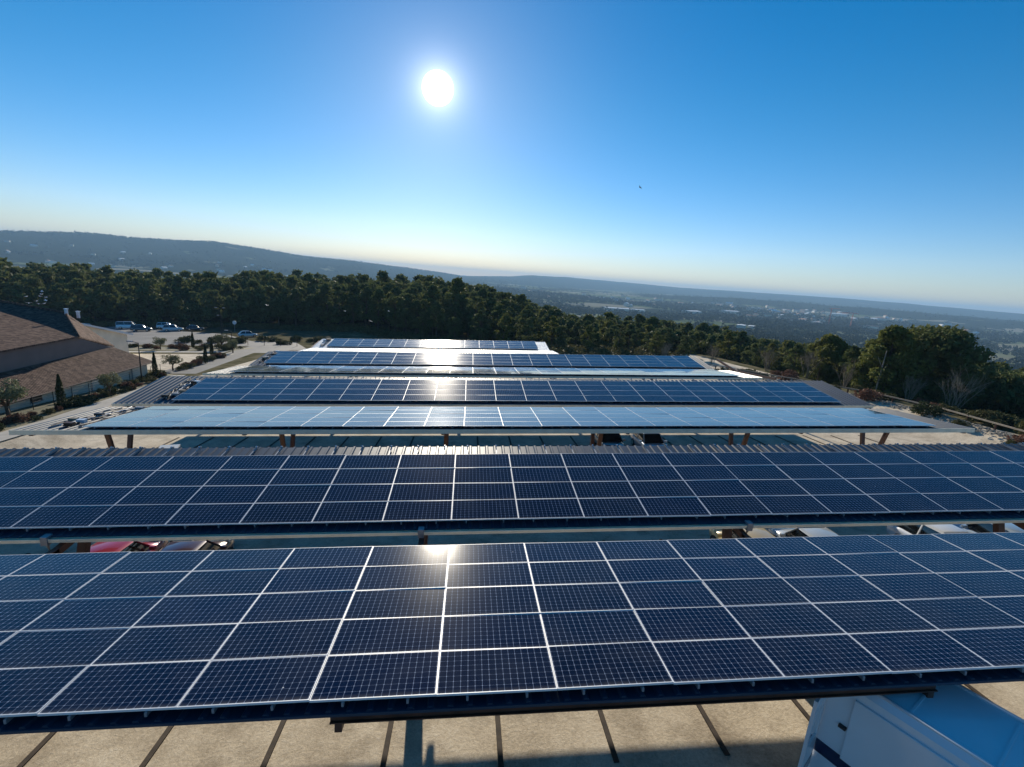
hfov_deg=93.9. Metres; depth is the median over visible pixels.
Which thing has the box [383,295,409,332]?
pine tree
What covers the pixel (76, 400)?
shrub
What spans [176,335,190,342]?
shrub
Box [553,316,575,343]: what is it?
pine tree
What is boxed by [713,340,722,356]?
pine tree
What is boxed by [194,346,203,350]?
shrub
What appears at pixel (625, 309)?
warehouse
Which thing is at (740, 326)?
warehouse
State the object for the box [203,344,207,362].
cypress tree
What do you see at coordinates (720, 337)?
pine tree
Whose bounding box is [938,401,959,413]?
shrub
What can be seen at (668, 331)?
pine tree
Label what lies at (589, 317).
pine tree
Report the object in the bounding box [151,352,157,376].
cypress tree
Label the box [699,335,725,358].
pine tree
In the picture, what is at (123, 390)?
shrub
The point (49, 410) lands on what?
shrub
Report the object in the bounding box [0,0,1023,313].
sky
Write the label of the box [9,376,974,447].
solar carport
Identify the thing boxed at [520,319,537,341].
pine tree
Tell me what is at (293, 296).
pine tree
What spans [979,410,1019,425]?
shrub
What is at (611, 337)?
pine tree
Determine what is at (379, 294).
pine tree
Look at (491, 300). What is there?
pine tree
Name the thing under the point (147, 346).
shrub
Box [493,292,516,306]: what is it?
pine tree
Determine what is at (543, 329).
pine tree
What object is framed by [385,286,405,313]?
pine tree
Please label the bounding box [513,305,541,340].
pine tree
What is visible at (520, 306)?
pine tree
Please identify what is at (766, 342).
pine tree
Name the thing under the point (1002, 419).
shrub
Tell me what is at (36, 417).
shrub
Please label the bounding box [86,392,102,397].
shrub
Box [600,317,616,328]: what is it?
pine tree
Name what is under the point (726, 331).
pine tree
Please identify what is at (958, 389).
bare shrub
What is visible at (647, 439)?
parked car
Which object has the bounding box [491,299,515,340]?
pine tree
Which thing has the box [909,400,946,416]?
shrub
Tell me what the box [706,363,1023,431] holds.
rail fence
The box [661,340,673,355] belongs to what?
bare shrub
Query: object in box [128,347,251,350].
verge
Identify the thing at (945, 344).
broadleaf tree
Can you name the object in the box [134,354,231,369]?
road
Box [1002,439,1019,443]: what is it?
shrub
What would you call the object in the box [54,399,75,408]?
shrub
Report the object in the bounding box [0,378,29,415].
olive tree
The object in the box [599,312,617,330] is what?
pine tree
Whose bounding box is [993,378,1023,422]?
pine tree
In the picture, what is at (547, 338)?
pine tree
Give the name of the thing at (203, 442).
parking divider
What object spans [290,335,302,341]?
shrub
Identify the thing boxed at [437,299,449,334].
pine tree
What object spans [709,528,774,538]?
parked car
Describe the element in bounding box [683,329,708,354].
pine tree
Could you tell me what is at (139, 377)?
shrub
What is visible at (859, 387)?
shrub
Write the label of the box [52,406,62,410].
shrub
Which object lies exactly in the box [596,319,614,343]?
pine tree
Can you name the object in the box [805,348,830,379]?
pine tree
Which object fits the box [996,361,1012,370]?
pine tree
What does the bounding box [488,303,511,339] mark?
pine tree
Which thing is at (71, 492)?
solar array
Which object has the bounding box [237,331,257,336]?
parked car
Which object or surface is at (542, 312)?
pine tree
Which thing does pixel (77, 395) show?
shrub
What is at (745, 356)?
pine tree
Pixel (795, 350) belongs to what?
pine tree
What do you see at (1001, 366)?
pine tree
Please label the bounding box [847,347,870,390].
pine tree
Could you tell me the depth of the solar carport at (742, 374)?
44.14 m
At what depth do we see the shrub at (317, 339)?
100.27 m
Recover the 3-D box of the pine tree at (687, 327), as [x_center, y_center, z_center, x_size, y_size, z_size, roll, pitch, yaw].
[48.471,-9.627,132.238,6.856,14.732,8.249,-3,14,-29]
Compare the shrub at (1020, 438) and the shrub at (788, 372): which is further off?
the shrub at (788, 372)
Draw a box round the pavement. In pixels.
[129,351,228,352]
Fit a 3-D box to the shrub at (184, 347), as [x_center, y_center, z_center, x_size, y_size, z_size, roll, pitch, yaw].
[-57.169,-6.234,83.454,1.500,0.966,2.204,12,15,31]
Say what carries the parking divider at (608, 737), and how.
on the parking ground at (762, 734)
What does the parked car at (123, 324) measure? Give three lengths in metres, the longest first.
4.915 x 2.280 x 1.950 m
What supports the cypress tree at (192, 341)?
on the verge at (167, 348)
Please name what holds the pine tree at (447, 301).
on the ground at (83, 245)
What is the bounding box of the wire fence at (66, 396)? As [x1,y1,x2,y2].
[0,366,160,416]
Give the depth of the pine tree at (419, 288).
144.97 m
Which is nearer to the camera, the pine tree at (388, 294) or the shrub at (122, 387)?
the shrub at (122, 387)
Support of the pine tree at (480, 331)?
on the ground at (83, 245)
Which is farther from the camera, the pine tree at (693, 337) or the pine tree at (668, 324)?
the pine tree at (668, 324)
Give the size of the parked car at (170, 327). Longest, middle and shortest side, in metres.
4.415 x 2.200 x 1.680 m
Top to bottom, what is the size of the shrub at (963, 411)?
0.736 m
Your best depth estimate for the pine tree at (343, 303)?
143.57 m
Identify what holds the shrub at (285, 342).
on the ground at (83, 245)
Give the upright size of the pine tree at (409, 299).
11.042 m
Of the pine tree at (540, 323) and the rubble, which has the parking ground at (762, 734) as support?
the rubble
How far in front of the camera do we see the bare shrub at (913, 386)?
54.34 m
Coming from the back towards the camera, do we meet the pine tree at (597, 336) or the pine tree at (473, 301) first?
the pine tree at (473, 301)
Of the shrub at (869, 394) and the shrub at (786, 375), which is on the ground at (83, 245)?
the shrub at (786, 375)
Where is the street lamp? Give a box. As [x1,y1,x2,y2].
[126,341,141,381]
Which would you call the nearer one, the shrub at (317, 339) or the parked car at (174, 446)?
the parked car at (174, 446)
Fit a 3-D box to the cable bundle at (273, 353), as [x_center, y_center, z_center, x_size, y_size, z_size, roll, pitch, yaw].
[-25.451,-2.863,50.117,0.875,0.636,3.845,3,13,-6]
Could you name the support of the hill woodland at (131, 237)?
on the ground at (83, 245)
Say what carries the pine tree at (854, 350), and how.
on the ground at (83, 245)
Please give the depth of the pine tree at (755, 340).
131.79 m
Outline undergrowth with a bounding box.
[76,319,688,355]
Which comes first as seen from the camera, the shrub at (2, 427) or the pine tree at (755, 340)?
the shrub at (2, 427)
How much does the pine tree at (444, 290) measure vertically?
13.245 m
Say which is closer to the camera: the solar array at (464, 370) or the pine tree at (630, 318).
the solar array at (464, 370)
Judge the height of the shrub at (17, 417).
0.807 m
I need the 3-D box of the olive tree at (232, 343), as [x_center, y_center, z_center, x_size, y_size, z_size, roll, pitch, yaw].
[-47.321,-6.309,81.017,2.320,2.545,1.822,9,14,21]
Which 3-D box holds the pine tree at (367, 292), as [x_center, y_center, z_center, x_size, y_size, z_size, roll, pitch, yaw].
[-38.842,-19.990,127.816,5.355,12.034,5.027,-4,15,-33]
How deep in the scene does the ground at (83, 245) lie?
2757.14 m
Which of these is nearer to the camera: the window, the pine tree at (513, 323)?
the window
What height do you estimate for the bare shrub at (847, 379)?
3.941 m
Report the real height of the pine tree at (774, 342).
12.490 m
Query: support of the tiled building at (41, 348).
on the ground at (83, 245)
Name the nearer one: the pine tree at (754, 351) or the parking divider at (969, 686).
the parking divider at (969, 686)
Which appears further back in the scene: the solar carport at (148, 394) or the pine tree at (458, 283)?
the pine tree at (458, 283)
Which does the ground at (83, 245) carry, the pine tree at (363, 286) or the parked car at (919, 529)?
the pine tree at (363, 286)
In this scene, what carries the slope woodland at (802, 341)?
on the ground at (83, 245)
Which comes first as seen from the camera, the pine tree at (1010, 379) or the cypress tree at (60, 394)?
the cypress tree at (60, 394)
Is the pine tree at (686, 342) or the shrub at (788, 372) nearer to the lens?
the shrub at (788, 372)
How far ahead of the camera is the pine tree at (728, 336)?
88.96 m
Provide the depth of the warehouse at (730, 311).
2013.22 m
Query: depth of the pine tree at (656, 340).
89.07 m
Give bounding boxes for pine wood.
[0,257,1019,374]
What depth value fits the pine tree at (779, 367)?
92.64 m
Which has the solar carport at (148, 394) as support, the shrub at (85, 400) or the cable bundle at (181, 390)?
the cable bundle at (181, 390)
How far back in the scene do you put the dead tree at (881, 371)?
55.35 m
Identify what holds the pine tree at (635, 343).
on the ground at (83, 245)
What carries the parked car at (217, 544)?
on the parking ground at (762, 734)
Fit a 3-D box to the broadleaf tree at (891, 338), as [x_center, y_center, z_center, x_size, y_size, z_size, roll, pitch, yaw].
[45.762,-2.228,57.443,8.620,9.681,7.608,3,13,-6]
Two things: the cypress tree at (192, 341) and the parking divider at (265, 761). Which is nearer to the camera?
the parking divider at (265, 761)
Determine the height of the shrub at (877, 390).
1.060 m
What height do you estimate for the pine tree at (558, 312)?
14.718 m
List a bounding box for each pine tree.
[287,288,305,326]
[315,283,337,310]
[327,285,349,325]
[335,297,350,321]
[342,295,359,324]
[343,279,363,323]
[348,275,370,321]
[353,282,379,324]
[356,286,377,325]
[366,287,386,325]
[368,288,386,329]
[379,282,397,323]
[379,292,395,329]
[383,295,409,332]
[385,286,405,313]
[394,292,415,330]
[404,286,420,317]
[410,285,423,304]
[414,281,442,314]
[419,283,446,334]
[434,287,450,313]
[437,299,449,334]
[440,292,474,337]
[444,317,462,339]
[445,277,470,314]
[462,299,475,336]
[465,296,485,336]
[467,313,493,338]
[468,291,476,298]
[468,310,491,340]
[475,288,487,302]
[484,292,497,340]
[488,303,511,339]
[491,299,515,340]
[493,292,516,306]
[493,312,518,340]
[493,313,511,337]
[505,294,532,339]
[506,306,517,338]
[511,317,518,340]
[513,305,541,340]
[517,309,534,340]
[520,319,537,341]
[528,318,543,341]
[535,309,547,336]
[538,305,549,312]
[538,308,558,337]
[538,321,554,343]
[540,327,555,344]
[541,315,559,345]
[547,308,561,321]
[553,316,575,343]
[554,326,567,346]
[559,314,577,323]
[561,319,578,347]
[566,322,582,346]
[574,314,599,350]
[581,325,595,347]
[585,327,604,347]
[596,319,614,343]
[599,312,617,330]
[599,325,624,346]
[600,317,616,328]
[600,328,615,347]
[613,323,642,350]
[613,324,625,350]
[620,315,632,324]
[620,321,629,329]
[627,314,646,329]
[629,329,643,351]
[632,324,654,350]
[638,316,666,339]
[641,332,653,350]
[645,328,678,352]
[648,331,665,352]
[658,335,670,349]
[659,320,679,331]
[667,330,683,352]
[676,322,693,334]
[677,335,694,355]
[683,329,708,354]
[688,331,704,354]
[689,334,696,353]
[695,322,714,340]
[699,333,719,355]
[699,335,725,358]
[705,329,742,358]
[712,334,727,357]
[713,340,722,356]
[718,332,737,359]
[726,330,743,362]
[728,330,752,362]
[737,346,754,365]
[744,343,767,366]
[747,338,758,364]
[749,338,778,361]
[759,338,781,360]
[759,364,776,369]
[761,342,779,367]
[761,352,772,368]
[772,361,784,370]
[776,340,794,361]
[780,343,807,371]
[781,343,807,371]
[790,349,818,376]
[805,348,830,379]
[838,345,862,386]
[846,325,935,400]
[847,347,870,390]
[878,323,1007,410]
[933,356,981,413]
[939,369,1023,413]
[957,398,983,409]
[973,362,1010,371]
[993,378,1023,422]
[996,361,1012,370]
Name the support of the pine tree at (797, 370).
on the ground at (83, 245)
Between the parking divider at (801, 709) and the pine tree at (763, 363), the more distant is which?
the pine tree at (763, 363)
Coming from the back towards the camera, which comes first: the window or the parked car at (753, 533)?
the window
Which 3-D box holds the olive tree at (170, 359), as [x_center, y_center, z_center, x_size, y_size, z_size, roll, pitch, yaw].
[-43.456,-2.660,61.273,1.487,2.277,2.471,13,15,33]
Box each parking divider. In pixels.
[17,732,56,766]
[139,726,173,766]
[193,437,214,447]
[260,720,286,766]
[380,721,393,766]
[495,715,503,766]
[597,710,618,762]
[696,705,729,755]
[791,700,809,720]
[964,684,990,700]
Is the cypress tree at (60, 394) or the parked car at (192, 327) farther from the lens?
the parked car at (192, 327)
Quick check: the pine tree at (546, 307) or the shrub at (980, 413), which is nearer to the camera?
the shrub at (980, 413)
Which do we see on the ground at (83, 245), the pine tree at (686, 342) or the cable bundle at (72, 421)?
the pine tree at (686, 342)
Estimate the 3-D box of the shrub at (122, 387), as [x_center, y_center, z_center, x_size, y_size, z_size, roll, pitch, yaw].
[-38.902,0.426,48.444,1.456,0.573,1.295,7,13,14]
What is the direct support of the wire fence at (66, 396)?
on the verge at (37, 409)
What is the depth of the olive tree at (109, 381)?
45.21 m
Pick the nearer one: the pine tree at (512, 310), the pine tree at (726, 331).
the pine tree at (726, 331)
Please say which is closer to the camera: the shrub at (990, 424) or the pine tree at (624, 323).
the shrub at (990, 424)
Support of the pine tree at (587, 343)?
on the ground at (83, 245)
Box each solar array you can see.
[0,442,1023,531]
[0,532,1023,723]
[82,406,935,428]
[172,375,840,402]
[229,365,739,376]
[264,351,703,367]
[327,338,537,348]
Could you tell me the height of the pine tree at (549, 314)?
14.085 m
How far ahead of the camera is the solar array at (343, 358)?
51.62 m
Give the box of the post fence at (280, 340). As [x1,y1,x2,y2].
[239,338,313,345]
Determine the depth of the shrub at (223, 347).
84.15 m
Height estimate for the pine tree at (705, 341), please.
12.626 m
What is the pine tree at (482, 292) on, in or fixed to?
on the ground at (83, 245)
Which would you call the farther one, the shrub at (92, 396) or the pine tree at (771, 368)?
the pine tree at (771, 368)
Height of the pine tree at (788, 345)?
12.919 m
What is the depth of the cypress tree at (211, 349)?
75.39 m
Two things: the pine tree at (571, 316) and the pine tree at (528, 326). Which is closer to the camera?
the pine tree at (528, 326)
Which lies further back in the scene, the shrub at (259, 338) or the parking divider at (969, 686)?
the shrub at (259, 338)
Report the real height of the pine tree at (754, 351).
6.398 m
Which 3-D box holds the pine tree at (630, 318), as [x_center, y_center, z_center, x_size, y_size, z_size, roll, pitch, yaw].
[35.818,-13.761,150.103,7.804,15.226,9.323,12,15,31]
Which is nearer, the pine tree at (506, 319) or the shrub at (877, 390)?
the shrub at (877, 390)
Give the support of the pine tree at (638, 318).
on the ground at (83, 245)
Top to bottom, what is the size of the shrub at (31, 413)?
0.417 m
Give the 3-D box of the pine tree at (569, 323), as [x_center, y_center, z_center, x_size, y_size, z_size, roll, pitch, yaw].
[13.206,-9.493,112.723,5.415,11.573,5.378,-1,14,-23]
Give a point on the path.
(4, 435)
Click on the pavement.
(181, 351)
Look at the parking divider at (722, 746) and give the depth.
11.32 m
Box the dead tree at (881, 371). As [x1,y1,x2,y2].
[875,351,887,388]
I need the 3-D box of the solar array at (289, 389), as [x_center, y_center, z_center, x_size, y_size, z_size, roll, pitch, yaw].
[0.812,0.393,35.028,45.864,0.145,5.036,0,19,-5]
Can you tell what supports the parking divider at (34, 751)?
on the parking ground at (762, 734)
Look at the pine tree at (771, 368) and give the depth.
98.34 m
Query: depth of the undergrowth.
121.90 m
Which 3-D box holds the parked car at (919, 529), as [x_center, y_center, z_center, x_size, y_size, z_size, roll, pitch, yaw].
[17.470,6.528,19.217,2.100,1.460,4.115,0,10,-5]
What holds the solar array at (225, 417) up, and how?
on the solar carport at (148, 394)
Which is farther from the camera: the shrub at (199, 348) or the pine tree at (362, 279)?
the pine tree at (362, 279)
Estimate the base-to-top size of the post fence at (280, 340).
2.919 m
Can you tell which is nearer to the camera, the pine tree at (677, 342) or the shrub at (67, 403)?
the shrub at (67, 403)
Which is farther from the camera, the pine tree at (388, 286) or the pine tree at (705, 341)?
the pine tree at (388, 286)
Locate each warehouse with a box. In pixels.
[603,307,630,311]
[681,310,701,313]
[721,310,738,314]
[736,324,745,327]
[826,313,846,316]
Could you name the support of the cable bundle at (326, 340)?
on the solar carport at (543, 348)
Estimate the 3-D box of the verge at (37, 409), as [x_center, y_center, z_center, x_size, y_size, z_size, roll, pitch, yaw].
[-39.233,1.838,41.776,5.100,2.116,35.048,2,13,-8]
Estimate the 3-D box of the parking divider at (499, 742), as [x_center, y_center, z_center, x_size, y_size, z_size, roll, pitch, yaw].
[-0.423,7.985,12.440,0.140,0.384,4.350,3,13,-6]
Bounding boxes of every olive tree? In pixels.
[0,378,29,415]
[96,371,121,395]
[152,337,166,349]
[160,354,182,369]
[214,333,229,349]
[226,339,237,352]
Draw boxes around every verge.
[0,374,171,431]
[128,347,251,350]
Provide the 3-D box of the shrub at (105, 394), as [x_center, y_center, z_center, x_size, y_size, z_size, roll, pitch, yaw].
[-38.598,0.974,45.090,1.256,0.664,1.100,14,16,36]
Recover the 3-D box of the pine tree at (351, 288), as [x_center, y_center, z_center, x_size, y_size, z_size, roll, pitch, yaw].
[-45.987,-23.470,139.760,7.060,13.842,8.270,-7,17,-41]
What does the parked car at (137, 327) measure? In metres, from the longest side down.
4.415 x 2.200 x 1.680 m
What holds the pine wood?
on the ground at (83, 245)
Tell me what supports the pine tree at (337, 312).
on the ground at (83, 245)
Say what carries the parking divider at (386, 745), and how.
on the parking ground at (762, 734)
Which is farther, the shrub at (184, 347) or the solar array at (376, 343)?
the shrub at (184, 347)
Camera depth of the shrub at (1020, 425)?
38.16 m
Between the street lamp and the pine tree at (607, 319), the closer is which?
the street lamp
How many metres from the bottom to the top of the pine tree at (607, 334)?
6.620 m
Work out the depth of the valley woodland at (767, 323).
1589.56 m
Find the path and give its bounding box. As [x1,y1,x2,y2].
[0,375,184,440]
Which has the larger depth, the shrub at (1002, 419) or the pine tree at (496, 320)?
the pine tree at (496, 320)
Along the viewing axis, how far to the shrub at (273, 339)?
102.09 m
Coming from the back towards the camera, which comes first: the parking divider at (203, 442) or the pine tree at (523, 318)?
the pine tree at (523, 318)
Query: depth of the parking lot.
94.83 m
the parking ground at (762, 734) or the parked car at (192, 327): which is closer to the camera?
the parking ground at (762, 734)
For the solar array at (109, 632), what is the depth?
10.19 m
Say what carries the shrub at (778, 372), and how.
on the parking ground at (762, 734)
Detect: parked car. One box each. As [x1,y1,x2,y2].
[90,541,168,552]
[115,321,134,328]
[130,324,152,330]
[156,322,169,328]
[159,444,179,447]
[160,539,234,550]
[162,324,183,330]
[186,325,203,330]
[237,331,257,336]
[594,433,625,445]
[630,433,666,445]
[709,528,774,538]
[768,527,838,536]
[886,524,968,534]
[952,523,1023,532]
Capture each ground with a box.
[0,232,1023,434]
[0,350,1023,766]
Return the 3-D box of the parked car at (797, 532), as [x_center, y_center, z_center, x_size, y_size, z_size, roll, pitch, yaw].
[11.977,6.480,18.824,2.100,1.460,4.115,0,10,-5]
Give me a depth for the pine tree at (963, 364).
52.45 m
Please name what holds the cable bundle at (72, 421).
on the solar carport at (148, 394)
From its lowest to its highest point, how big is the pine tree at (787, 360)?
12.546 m
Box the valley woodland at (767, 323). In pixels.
[0,250,1023,364]
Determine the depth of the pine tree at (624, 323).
130.12 m
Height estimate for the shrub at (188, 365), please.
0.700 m
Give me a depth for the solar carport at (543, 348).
64.66 m
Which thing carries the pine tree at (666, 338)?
on the ground at (83, 245)
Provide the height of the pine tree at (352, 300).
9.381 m
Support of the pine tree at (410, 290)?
on the ground at (83, 245)
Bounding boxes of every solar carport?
[0,443,1023,734]
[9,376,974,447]
[202,351,775,379]
[299,339,558,353]
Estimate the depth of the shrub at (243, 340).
97.58 m
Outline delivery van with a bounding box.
[798,685,1023,766]
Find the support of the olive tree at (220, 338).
on the verge at (167, 348)
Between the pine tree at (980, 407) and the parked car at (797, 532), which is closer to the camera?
the parked car at (797, 532)
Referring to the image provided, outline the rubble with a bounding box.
[762,378,1023,442]
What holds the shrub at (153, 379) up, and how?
on the verge at (37, 409)
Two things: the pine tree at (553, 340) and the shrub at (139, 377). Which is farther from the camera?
the pine tree at (553, 340)
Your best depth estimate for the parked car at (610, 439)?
35.27 m
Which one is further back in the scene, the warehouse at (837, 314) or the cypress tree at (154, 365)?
the warehouse at (837, 314)
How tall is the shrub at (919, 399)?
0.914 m
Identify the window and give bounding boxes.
[30,395,43,403]
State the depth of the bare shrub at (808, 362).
66.74 m
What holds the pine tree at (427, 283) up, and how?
on the ground at (83, 245)
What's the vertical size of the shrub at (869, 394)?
1.356 m
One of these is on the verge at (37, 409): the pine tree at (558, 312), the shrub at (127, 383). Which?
the shrub at (127, 383)
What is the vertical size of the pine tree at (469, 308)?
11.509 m
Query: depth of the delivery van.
8.70 m
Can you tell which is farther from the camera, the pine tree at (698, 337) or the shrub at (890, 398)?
the pine tree at (698, 337)
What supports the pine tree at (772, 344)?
on the ground at (83, 245)
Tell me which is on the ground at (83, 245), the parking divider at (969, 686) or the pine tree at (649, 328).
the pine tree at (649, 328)
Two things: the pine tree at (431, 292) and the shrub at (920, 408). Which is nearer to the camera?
the shrub at (920, 408)
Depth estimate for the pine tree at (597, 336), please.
108.43 m
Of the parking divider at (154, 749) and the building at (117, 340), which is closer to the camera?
the parking divider at (154, 749)
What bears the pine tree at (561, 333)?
on the ground at (83, 245)
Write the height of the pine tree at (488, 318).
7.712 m
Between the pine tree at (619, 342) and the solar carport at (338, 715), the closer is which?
the solar carport at (338, 715)
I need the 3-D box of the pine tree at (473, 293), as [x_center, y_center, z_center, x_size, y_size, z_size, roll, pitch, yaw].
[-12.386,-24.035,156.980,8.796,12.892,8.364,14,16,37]
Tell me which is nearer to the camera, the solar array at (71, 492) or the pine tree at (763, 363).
the solar array at (71, 492)
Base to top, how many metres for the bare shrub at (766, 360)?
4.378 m
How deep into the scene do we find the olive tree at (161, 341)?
82.98 m
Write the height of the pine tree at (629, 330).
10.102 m
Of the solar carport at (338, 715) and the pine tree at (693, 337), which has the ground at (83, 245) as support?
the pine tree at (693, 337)
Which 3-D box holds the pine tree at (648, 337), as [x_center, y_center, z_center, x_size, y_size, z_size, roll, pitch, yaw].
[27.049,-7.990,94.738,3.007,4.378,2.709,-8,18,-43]
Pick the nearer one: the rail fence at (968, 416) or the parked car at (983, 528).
the parked car at (983, 528)
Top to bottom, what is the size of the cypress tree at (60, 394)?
3.125 m
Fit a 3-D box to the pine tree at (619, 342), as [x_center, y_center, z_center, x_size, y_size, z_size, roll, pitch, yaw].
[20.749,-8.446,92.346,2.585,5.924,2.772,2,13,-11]
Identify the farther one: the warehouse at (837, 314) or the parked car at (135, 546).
the warehouse at (837, 314)
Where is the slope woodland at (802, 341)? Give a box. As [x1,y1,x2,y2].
[118,307,1023,369]
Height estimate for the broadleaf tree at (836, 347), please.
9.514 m
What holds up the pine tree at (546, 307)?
on the ground at (83, 245)
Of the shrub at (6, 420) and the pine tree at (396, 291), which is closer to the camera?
the shrub at (6, 420)
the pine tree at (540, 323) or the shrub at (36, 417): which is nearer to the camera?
the shrub at (36, 417)
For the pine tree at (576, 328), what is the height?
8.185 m
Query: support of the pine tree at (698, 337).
on the ground at (83, 245)
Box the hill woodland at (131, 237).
[0,229,1023,333]
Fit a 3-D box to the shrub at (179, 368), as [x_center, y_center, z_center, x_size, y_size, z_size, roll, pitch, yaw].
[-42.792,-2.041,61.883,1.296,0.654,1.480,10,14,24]
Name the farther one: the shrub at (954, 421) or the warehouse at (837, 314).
the warehouse at (837, 314)
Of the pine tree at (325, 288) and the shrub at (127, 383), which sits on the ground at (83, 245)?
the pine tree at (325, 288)
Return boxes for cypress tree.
[54,374,66,406]
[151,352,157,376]
[191,331,194,347]
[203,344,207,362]
[209,338,213,355]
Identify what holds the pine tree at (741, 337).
on the ground at (83, 245)
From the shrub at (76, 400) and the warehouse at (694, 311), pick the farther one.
the warehouse at (694, 311)
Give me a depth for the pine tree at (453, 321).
106.94 m
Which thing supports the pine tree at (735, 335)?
on the ground at (83, 245)
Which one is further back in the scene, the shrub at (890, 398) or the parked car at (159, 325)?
the parked car at (159, 325)
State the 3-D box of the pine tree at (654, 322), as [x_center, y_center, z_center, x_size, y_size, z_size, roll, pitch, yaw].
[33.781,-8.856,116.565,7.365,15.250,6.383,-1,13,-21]
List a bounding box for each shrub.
[0,416,14,424]
[0,423,6,430]
[4,412,30,423]
[26,411,36,415]
[26,415,43,420]
[40,407,55,414]
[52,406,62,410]
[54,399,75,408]
[69,394,89,398]
[69,396,85,405]
[73,398,92,406]
[79,394,96,398]
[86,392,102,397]
[96,391,109,397]
[104,386,119,394]
[117,388,128,392]
[119,385,135,389]
[120,381,136,389]
[135,375,149,380]
[141,344,152,347]
[141,376,156,382]
[175,366,188,370]
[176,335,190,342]
[177,345,189,350]
[180,363,195,367]
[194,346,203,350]
[218,345,230,350]
[237,337,246,342]
[255,335,269,340]
[263,336,278,341]
[282,340,291,344]
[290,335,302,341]
[311,337,322,342]
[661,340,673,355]
[706,343,719,362]
[758,346,780,370]
[769,370,780,375]
[776,373,799,380]
[781,369,798,378]
[796,347,821,378]
[832,360,857,386]
[849,385,866,389]
[854,388,883,400]
[865,389,884,397]
[879,393,896,400]
[903,376,928,402]
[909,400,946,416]
[912,397,927,403]
[935,367,994,408]
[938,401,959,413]
[940,403,958,412]
[950,419,970,426]
[956,410,968,415]
[961,409,1002,425]
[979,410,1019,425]
[987,420,1004,426]
[990,410,1019,429]
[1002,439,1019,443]
[1006,434,1023,443]
[1013,419,1023,433]
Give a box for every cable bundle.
[51,406,147,426]
[157,378,200,397]
[257,350,278,361]
[320,338,331,345]
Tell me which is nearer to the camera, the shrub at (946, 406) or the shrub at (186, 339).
the shrub at (946, 406)
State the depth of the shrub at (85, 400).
41.59 m
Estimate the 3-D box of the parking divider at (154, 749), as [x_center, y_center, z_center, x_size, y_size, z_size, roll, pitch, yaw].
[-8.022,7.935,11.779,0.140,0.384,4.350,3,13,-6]
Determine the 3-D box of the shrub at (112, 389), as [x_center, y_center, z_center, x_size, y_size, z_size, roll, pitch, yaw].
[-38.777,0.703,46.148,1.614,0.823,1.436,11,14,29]
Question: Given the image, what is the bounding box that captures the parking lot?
[98,326,305,373]
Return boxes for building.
[0,300,151,412]
[81,323,132,351]
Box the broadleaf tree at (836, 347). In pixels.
[795,333,857,386]
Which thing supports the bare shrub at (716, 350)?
on the ground at (83, 245)
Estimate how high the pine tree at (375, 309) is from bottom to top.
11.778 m
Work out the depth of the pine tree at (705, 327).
131.86 m

